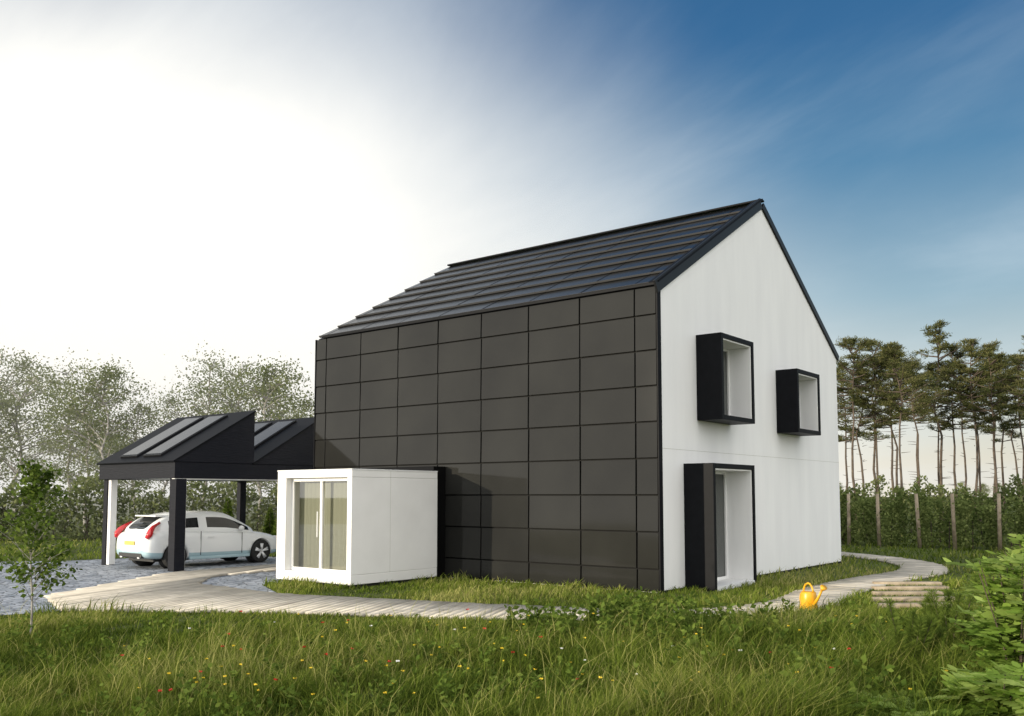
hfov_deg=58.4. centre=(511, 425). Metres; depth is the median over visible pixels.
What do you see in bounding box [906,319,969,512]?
pine tree
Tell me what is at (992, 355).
pine tree
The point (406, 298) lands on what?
roof panel
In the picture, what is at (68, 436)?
birch tree
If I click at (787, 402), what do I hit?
window box
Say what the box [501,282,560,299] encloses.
roof panel
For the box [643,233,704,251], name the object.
roof panel
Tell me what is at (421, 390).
facade panel
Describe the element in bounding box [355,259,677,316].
roof lap edge
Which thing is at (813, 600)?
watering can
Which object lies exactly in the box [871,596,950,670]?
young pine shrub
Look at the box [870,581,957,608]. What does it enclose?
timber steps
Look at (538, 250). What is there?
roof panel
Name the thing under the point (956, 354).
pine tree
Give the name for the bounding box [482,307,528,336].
facade panel
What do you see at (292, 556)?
pod door stile
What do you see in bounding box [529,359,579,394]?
facade panel
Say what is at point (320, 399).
facade panel
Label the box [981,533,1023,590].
rowan shrub
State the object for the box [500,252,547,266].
roof panel
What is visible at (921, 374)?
pine tree
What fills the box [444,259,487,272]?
roof panel
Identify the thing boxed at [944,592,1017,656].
rowan shrub
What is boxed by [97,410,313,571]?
carport
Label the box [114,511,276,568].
parked car
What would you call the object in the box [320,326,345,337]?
roof panel
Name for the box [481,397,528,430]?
facade panel
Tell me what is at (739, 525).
door box lining
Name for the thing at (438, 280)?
roof panel
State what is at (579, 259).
roof panel
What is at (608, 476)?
facade panel
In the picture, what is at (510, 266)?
roof panel
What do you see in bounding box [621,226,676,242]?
roof panel
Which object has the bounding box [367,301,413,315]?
roof panel
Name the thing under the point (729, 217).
roof panel
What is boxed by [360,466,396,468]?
facade panel
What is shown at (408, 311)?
roof panel
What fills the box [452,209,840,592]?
walls
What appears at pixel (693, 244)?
roof panel
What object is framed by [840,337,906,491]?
pine tree
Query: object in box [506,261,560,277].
roof panel
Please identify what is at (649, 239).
roof panel
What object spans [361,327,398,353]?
facade panel
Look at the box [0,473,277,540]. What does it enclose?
hedge
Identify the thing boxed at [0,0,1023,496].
sky
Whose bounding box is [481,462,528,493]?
facade panel
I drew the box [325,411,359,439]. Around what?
facade panel
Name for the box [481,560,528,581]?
facade panel
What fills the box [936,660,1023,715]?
rowan shrub
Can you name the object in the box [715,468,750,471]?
door box lining top
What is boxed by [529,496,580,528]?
facade panel
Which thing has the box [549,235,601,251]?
roof panel
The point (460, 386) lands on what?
facade panel
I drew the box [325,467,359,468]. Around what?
facade panel
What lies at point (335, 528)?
glass door
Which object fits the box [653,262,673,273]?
roof panel
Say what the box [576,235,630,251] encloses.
roof panel
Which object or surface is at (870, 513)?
vine row
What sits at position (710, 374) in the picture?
window box
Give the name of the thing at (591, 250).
roof panel
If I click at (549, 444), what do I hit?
facade panel
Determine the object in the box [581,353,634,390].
facade panel
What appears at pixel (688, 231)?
roof panel
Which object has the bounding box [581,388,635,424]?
facade panel
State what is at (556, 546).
facade panel
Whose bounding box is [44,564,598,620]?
wooden deck
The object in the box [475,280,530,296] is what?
roof panel
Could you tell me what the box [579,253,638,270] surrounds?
roof panel
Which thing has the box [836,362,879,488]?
pine tree
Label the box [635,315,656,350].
facade panel
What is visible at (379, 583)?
pod plinth
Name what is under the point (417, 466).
facade panel
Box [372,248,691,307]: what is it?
roof lap edge
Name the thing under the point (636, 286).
eave band
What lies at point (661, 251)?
roof panel
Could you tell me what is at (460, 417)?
facade panel
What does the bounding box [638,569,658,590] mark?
facade panel
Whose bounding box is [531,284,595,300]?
roof panel
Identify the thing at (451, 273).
roof panel
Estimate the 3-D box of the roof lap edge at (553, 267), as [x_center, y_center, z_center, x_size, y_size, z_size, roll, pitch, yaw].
[0.366,-3.908,23.429,10.030,0.038,0.026,-3,-6,38]
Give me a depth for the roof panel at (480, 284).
23.99 m
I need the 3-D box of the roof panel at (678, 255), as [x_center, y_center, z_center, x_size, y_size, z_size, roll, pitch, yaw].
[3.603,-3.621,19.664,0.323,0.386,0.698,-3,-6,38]
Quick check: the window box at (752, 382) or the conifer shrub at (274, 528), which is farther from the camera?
the conifer shrub at (274, 528)
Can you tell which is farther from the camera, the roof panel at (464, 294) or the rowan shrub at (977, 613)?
the roof panel at (464, 294)
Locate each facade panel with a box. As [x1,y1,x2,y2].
[315,414,325,439]
[315,441,325,466]
[316,339,326,359]
[316,360,326,386]
[316,387,325,412]
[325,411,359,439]
[325,439,359,466]
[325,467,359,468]
[326,333,360,358]
[326,355,360,385]
[326,383,360,412]
[359,437,397,465]
[360,350,398,381]
[360,379,397,409]
[360,408,397,437]
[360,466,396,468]
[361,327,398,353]
[397,404,437,434]
[397,434,437,464]
[397,465,437,466]
[398,321,438,348]
[398,345,438,377]
[398,375,437,405]
[438,314,481,342]
[438,339,481,372]
[438,370,481,402]
[438,401,481,432]
[438,432,480,463]
[438,464,480,493]
[445,496,480,526]
[445,527,480,558]
[445,558,480,577]
[481,365,528,398]
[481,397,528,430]
[481,429,528,461]
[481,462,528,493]
[481,496,528,527]
[481,528,528,561]
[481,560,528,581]
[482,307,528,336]
[482,332,528,367]
[529,298,579,330]
[529,325,579,362]
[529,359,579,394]
[529,393,579,427]
[529,426,580,460]
[529,461,580,493]
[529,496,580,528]
[529,529,580,564]
[529,563,580,584]
[580,290,634,323]
[580,318,634,356]
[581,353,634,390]
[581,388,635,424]
[581,423,635,459]
[581,459,635,493]
[581,496,636,530]
[581,531,636,567]
[582,566,636,589]
[635,287,655,315]
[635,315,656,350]
[636,350,656,385]
[636,386,656,421]
[637,422,657,457]
[637,459,657,493]
[637,496,658,531]
[638,532,658,568]
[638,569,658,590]
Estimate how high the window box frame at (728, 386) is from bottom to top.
1.580 m
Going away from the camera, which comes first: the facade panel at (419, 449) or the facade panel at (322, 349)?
the facade panel at (419, 449)
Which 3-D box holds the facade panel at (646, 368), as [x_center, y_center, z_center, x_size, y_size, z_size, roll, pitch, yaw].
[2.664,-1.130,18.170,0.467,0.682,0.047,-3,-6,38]
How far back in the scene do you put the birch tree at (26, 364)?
55.38 m
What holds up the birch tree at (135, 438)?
on the ground at (979, 548)
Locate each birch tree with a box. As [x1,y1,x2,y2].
[0,346,85,514]
[0,347,67,489]
[0,388,37,489]
[13,347,121,525]
[13,373,180,530]
[24,350,163,531]
[78,394,177,519]
[114,390,207,511]
[140,340,271,510]
[171,356,305,502]
[207,351,313,531]
[238,385,311,514]
[268,393,313,485]
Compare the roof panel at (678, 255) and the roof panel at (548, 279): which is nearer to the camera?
the roof panel at (678, 255)
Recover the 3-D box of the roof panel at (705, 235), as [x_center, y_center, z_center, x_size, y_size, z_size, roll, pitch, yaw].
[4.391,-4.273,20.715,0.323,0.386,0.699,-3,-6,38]
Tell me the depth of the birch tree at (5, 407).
53.73 m
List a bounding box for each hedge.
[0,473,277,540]
[840,473,1023,533]
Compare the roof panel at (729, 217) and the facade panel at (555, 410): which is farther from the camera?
the roof panel at (729, 217)
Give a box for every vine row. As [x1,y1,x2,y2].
[840,483,1023,544]
[840,490,1023,549]
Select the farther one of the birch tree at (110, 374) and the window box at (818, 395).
the birch tree at (110, 374)
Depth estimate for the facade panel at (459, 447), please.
21.09 m
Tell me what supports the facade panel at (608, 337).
attached to the panel backing
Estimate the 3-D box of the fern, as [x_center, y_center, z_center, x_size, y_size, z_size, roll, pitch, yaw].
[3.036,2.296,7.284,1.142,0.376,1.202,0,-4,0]
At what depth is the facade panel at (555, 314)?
19.63 m
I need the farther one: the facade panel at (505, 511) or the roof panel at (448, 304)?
the roof panel at (448, 304)
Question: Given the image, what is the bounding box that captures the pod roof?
[278,470,436,478]
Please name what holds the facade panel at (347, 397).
attached to the panel backing
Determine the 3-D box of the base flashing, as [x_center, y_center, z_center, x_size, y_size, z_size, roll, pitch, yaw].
[6.105,3.535,21.753,0.004,0.050,10.190,-3,-6,38]
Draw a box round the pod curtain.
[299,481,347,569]
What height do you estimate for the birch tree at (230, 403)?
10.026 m
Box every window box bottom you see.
[703,415,752,424]
[780,428,819,435]
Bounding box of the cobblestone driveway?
[0,556,281,614]
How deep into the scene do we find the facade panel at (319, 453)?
24.13 m
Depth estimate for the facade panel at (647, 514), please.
17.94 m
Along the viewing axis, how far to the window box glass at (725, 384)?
20.34 m
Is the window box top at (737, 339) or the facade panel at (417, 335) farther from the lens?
the facade panel at (417, 335)
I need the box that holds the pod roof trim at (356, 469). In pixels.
[277,469,437,471]
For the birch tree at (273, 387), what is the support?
on the ground at (979, 548)
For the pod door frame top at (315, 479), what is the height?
0.070 m
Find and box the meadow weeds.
[0,586,988,715]
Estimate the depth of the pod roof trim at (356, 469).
19.67 m
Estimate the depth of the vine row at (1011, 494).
36.38 m
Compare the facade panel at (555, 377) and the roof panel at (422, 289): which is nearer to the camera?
the facade panel at (555, 377)
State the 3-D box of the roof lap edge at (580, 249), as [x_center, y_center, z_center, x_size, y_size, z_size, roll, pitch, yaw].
[1.155,-4.560,24.480,10.030,0.038,0.036,-3,-6,38]
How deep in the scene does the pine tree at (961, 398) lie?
61.03 m
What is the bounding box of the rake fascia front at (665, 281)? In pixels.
[653,198,761,292]
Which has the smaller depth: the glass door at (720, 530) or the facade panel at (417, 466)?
the glass door at (720, 530)
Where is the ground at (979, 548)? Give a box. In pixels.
[0,497,1019,715]
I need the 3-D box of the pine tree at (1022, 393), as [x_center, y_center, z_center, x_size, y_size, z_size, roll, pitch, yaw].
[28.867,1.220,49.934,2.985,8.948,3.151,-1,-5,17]
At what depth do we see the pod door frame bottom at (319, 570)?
19.58 m
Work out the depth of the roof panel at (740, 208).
22.29 m
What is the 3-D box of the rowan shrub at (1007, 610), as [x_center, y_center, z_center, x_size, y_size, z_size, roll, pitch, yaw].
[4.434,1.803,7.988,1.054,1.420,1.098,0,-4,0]
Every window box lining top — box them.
[723,338,749,349]
[799,373,816,380]
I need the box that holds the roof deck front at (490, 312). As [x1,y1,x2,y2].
[319,263,665,339]
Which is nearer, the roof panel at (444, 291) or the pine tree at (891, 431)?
the roof panel at (444, 291)
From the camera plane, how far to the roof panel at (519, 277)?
23.17 m
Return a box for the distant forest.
[4,400,1021,510]
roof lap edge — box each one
[319,282,648,336]
[337,270,662,326]
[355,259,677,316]
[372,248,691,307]
[389,238,704,298]
[404,228,717,290]
[419,219,728,281]
[434,211,739,273]
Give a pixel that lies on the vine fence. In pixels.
(887, 534)
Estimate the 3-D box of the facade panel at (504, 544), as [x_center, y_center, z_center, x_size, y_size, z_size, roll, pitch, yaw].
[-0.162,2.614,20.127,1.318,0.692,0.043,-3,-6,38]
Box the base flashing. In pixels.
[664,561,841,592]
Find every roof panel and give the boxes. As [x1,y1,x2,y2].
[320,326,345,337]
[330,321,377,333]
[338,317,361,327]
[348,311,395,325]
[356,307,379,317]
[363,314,416,328]
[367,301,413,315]
[376,298,395,307]
[382,292,429,306]
[383,304,433,319]
[389,290,410,299]
[399,283,445,297]
[401,295,448,309]
[402,308,454,321]
[406,281,426,290]
[413,275,458,288]
[415,285,465,300]
[419,297,473,313]
[430,267,472,280]
[431,276,481,291]
[435,287,489,303]
[441,300,498,315]
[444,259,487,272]
[447,268,494,282]
[453,278,504,293]
[460,290,514,306]
[461,260,508,274]
[468,269,518,284]
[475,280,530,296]
[479,252,522,265]
[483,260,533,275]
[484,293,543,308]
[492,270,545,286]
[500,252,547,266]
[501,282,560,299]
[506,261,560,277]
[513,244,560,258]
[519,272,575,288]
[521,252,574,268]
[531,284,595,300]
[534,262,590,278]
[535,244,586,259]
[548,252,605,269]
[548,273,610,291]
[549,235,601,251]
[562,243,619,260]
[565,263,624,280]
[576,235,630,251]
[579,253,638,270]
[582,275,649,292]
[592,226,644,242]
[595,243,652,260]
[597,264,663,283]
[607,234,665,251]
[612,253,677,272]
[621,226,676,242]
[629,243,691,261]
[633,217,689,234]
[636,273,658,283]
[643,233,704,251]
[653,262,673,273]
[655,224,715,242]
[667,251,687,262]
[670,215,727,232]
[680,207,738,224]
[682,241,700,251]
[695,231,713,241]
[706,222,725,232]
[718,213,736,223]
[730,205,747,214]
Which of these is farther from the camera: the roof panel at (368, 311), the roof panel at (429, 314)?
the roof panel at (368, 311)
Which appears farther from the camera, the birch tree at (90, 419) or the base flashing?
the birch tree at (90, 419)
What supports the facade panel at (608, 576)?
attached to the panel backing
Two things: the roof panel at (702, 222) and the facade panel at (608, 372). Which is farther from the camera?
the roof panel at (702, 222)
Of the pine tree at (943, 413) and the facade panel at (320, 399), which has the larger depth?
the pine tree at (943, 413)
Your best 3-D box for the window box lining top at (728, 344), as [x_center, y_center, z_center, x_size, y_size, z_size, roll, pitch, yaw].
[4.592,-1.758,19.795,0.548,0.028,1.394,-3,-6,38]
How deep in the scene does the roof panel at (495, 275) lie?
24.51 m
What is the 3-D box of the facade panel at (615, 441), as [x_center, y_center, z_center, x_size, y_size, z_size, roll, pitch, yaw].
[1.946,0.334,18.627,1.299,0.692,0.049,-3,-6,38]
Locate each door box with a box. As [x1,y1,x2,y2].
[684,463,716,591]
[751,465,756,581]
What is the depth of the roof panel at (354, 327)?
24.09 m
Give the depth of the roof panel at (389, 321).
23.28 m
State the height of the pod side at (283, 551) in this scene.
2.006 m
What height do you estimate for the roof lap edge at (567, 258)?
0.038 m
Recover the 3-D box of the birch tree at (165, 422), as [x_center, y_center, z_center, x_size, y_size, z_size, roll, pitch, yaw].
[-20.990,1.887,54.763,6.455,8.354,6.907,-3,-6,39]
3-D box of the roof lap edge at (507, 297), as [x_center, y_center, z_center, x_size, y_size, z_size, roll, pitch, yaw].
[-0.817,-2.929,21.853,10.030,0.038,0.026,-3,-6,38]
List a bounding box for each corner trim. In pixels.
[313,340,316,469]
[656,291,663,592]
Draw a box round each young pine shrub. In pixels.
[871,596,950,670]
[916,577,979,644]
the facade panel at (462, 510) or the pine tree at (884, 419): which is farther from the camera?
the pine tree at (884, 419)
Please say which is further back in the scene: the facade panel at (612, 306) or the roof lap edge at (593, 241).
the roof lap edge at (593, 241)
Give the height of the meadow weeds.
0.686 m
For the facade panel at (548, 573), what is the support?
attached to the panel backing
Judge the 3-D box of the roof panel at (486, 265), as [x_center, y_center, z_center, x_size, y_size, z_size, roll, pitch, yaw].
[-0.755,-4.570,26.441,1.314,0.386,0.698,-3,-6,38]
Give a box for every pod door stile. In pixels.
[290,482,295,565]
[319,481,323,568]
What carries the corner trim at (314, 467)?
attached to the panel backing
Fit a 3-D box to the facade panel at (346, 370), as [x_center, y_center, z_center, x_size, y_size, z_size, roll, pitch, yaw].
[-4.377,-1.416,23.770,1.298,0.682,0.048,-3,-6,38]
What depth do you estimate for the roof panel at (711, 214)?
22.78 m
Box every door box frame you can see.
[717,576,726,579]
[724,472,727,578]
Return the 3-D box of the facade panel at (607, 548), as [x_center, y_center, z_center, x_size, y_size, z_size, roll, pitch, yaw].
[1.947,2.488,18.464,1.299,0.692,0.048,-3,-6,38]
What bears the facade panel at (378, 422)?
attached to the panel backing
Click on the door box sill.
(723, 583)
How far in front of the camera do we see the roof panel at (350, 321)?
25.14 m
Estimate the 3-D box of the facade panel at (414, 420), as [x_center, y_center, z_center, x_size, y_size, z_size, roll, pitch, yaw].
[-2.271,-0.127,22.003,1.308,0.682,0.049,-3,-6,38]
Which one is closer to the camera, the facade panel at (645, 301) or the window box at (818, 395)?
the facade panel at (645, 301)
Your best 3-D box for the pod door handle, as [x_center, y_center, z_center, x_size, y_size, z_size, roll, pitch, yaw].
[-4.173,2.119,19.619,0.020,0.550,0.020,-3,-6,38]
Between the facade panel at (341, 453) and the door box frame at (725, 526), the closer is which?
the door box frame at (725, 526)
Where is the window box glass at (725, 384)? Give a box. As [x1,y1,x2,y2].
[723,351,727,414]
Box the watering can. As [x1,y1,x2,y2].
[799,582,826,609]
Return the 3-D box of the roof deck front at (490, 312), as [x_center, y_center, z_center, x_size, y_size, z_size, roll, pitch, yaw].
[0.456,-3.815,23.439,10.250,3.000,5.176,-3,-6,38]
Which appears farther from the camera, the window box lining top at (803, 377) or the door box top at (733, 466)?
the window box lining top at (803, 377)
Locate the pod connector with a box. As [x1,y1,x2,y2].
[362,466,444,577]
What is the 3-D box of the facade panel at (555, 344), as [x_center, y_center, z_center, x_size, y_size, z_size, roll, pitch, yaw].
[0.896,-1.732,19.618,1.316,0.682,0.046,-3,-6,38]
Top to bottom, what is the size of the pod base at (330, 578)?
0.200 m
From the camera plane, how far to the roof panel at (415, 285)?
27.21 m
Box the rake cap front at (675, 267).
[649,199,762,281]
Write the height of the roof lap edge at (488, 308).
0.038 m
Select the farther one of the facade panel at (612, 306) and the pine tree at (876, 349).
the pine tree at (876, 349)
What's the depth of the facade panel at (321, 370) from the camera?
24.29 m
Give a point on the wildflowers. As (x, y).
(171, 689)
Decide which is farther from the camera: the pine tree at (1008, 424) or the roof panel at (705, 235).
the pine tree at (1008, 424)
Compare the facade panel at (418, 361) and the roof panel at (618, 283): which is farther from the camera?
the facade panel at (418, 361)
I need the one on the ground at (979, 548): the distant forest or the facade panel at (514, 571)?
the distant forest
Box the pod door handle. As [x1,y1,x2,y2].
[316,511,317,536]
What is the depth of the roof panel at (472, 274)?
25.86 m
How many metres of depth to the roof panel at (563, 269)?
22.32 m
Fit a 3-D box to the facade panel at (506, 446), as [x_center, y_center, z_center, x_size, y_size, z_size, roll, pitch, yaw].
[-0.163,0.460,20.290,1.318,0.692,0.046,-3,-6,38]
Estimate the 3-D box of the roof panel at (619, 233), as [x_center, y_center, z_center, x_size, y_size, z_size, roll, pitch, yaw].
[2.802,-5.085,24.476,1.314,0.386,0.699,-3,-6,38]
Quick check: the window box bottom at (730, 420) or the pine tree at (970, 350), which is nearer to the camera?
the window box bottom at (730, 420)
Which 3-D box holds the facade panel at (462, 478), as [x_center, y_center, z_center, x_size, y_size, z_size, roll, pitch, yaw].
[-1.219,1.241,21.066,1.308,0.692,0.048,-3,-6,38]
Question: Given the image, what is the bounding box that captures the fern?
[821,689,974,715]
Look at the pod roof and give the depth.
19.66 m
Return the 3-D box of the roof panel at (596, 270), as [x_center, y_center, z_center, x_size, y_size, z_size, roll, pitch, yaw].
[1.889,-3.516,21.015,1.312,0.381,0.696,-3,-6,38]
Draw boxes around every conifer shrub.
[223,498,234,517]
[262,507,274,534]
[271,515,276,535]
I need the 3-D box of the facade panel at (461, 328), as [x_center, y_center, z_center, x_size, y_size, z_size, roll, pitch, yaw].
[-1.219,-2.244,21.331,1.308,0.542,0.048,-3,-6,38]
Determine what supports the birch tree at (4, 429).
on the ground at (979, 548)
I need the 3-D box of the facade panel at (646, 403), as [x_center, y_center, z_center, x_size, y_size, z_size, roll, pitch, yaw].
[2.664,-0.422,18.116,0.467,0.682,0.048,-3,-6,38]
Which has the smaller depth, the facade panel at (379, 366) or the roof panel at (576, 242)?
the facade panel at (379, 366)
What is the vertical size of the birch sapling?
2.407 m
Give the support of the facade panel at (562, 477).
attached to the panel backing
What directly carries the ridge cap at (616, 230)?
on the roof
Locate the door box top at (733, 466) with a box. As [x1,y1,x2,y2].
[715,463,752,469]
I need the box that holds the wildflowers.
[120,609,947,715]
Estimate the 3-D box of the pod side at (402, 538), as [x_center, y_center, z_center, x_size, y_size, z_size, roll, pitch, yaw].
[-2.551,2.146,19.840,0.140,2.006,2.580,-3,-6,38]
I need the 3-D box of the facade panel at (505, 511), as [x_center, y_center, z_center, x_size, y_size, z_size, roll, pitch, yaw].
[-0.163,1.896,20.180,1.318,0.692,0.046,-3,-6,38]
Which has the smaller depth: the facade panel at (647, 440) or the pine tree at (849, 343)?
the facade panel at (647, 440)
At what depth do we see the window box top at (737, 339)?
19.61 m
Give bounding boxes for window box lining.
[729,348,751,418]
[799,379,817,430]
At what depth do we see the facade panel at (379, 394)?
22.86 m
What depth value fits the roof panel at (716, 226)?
21.23 m
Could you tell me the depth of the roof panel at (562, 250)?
24.76 m
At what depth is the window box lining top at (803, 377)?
23.19 m
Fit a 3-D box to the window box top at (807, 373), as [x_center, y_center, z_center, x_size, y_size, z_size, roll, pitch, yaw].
[7.204,-1.283,23.076,0.548,0.099,1.328,-3,-6,38]
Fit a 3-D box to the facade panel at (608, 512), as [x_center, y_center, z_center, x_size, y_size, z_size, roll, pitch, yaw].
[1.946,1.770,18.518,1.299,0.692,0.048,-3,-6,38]
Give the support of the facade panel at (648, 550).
attached to the panel backing
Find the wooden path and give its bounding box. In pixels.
[678,552,947,617]
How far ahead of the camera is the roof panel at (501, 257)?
26.92 m
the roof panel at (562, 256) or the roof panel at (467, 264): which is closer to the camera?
the roof panel at (562, 256)
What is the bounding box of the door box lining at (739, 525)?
[726,471,753,579]
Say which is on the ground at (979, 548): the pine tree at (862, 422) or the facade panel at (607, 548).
the pine tree at (862, 422)
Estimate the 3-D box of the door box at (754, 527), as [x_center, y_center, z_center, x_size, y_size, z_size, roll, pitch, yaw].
[4.957,2.144,19.874,0.659,2.540,0.100,-3,-6,38]
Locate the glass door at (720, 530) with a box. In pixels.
[715,474,724,576]
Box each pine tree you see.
[833,336,885,519]
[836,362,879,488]
[837,359,894,495]
[838,355,906,517]
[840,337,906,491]
[866,342,941,526]
[868,345,922,484]
[870,348,917,499]
[887,360,946,490]
[892,358,945,484]
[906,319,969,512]
[923,362,962,497]
[926,344,987,514]
[930,338,1002,507]
[934,362,997,486]
[945,369,999,522]
[951,347,1018,505]
[966,338,1016,509]
[977,359,1022,512]
[985,352,1023,501]
[994,368,1023,498]
[996,335,1023,405]
[1008,372,1023,421]
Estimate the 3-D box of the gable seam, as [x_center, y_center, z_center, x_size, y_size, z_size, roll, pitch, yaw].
[6.103,0.750,21.966,0.002,0.007,10.190,-3,-6,38]
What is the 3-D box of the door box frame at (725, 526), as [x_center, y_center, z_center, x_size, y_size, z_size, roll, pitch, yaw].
[4.661,2.171,19.965,0.039,2.320,0.060,-3,-6,38]
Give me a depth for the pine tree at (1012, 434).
65.53 m
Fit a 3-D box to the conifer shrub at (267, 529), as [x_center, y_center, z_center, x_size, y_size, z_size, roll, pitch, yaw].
[-9.191,3.827,34.805,0.769,1.447,0.774,1,-4,-13]
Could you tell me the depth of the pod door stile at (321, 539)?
19.61 m
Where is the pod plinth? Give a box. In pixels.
[282,577,433,586]
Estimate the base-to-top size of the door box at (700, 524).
2.540 m
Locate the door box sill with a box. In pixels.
[717,579,754,590]
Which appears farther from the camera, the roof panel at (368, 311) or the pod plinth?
the roof panel at (368, 311)
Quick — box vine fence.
[846,494,1019,550]
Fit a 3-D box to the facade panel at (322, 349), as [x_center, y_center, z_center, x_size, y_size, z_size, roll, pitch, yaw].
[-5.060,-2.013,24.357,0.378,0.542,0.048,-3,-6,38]
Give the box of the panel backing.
[316,291,658,591]
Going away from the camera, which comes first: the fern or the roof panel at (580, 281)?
the fern
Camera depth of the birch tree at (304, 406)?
45.16 m
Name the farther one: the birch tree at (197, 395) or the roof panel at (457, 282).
the birch tree at (197, 395)
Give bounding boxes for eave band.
[323,282,653,337]
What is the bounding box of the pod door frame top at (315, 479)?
[292,478,347,481]
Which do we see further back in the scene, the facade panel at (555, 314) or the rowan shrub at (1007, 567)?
the facade panel at (555, 314)
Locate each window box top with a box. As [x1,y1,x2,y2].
[723,333,751,345]
[799,369,817,377]
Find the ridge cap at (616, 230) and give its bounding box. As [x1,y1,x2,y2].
[447,200,763,266]
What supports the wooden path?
on the ground at (979, 548)
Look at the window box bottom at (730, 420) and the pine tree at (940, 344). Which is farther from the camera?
the pine tree at (940, 344)
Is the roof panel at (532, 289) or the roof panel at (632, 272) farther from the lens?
the roof panel at (532, 289)
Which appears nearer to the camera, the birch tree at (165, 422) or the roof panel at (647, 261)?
the roof panel at (647, 261)
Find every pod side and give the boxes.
[276,478,299,569]
[346,477,436,574]
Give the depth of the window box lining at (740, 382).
20.26 m
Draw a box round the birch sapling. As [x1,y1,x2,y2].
[0,457,83,633]
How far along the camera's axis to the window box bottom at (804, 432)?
22.85 m
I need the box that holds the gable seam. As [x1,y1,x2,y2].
[664,448,838,462]
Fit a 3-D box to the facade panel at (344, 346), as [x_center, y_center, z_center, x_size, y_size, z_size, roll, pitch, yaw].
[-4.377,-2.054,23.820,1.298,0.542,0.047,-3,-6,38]
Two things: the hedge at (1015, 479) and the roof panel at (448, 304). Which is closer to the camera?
the roof panel at (448, 304)
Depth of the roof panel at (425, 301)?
24.30 m
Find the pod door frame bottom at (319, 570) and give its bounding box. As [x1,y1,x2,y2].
[291,566,345,573]
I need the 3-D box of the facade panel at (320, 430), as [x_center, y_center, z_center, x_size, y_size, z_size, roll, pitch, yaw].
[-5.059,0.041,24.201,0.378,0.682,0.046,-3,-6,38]
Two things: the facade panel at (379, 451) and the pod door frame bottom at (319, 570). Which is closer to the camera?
the pod door frame bottom at (319, 570)
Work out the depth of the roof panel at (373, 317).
24.60 m
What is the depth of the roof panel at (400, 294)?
26.69 m
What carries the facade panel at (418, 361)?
attached to the panel backing
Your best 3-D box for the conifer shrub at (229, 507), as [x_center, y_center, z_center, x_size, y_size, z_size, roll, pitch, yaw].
[-10.503,3.571,33.814,0.967,1.809,0.961,2,-5,-28]
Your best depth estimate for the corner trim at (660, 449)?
17.90 m
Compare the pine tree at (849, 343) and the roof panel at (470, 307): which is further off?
the pine tree at (849, 343)
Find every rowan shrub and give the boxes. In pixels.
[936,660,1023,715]
[942,552,1023,671]
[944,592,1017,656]
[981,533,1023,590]
[996,547,1023,579]
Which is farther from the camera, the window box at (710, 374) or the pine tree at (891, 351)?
the pine tree at (891, 351)
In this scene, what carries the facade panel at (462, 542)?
attached to the panel backing
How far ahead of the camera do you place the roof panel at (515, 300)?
20.78 m
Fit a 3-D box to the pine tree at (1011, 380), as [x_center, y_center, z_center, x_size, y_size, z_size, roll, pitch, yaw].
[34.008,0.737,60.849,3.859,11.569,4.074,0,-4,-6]
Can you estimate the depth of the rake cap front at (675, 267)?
19.88 m
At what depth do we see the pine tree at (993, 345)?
68.48 m
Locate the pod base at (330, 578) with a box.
[276,568,436,584]
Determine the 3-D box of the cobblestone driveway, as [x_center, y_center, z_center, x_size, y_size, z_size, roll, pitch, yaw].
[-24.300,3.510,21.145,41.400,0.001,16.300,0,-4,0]
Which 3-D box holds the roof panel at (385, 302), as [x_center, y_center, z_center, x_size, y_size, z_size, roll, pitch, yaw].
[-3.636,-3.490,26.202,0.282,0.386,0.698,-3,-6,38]
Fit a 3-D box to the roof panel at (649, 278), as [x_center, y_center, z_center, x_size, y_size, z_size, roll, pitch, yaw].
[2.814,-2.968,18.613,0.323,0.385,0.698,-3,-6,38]
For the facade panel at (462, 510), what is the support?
attached to the panel backing
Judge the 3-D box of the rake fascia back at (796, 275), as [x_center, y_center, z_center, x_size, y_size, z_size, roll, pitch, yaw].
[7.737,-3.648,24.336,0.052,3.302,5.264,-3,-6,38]
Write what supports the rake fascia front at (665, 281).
on the roof
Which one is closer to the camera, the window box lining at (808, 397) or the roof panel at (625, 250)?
the roof panel at (625, 250)
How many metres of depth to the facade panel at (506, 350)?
20.41 m
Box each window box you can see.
[696,332,724,420]
[734,342,754,424]
[776,368,799,432]
[810,374,820,435]
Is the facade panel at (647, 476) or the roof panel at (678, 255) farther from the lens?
the roof panel at (678, 255)
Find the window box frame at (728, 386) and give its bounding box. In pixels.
[727,350,729,414]
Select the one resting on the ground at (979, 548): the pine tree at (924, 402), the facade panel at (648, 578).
the pine tree at (924, 402)
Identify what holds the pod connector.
on the ground at (979, 548)
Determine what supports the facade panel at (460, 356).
attached to the panel backing
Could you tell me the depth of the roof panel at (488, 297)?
22.12 m
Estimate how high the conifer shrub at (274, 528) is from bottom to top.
1.628 m
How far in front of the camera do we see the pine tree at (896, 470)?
65.52 m
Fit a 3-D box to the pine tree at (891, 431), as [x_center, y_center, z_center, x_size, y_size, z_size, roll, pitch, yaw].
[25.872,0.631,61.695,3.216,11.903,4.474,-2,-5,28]
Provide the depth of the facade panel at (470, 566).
20.81 m
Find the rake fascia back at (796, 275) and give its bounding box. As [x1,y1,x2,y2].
[762,203,838,360]
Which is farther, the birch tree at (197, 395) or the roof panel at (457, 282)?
the birch tree at (197, 395)

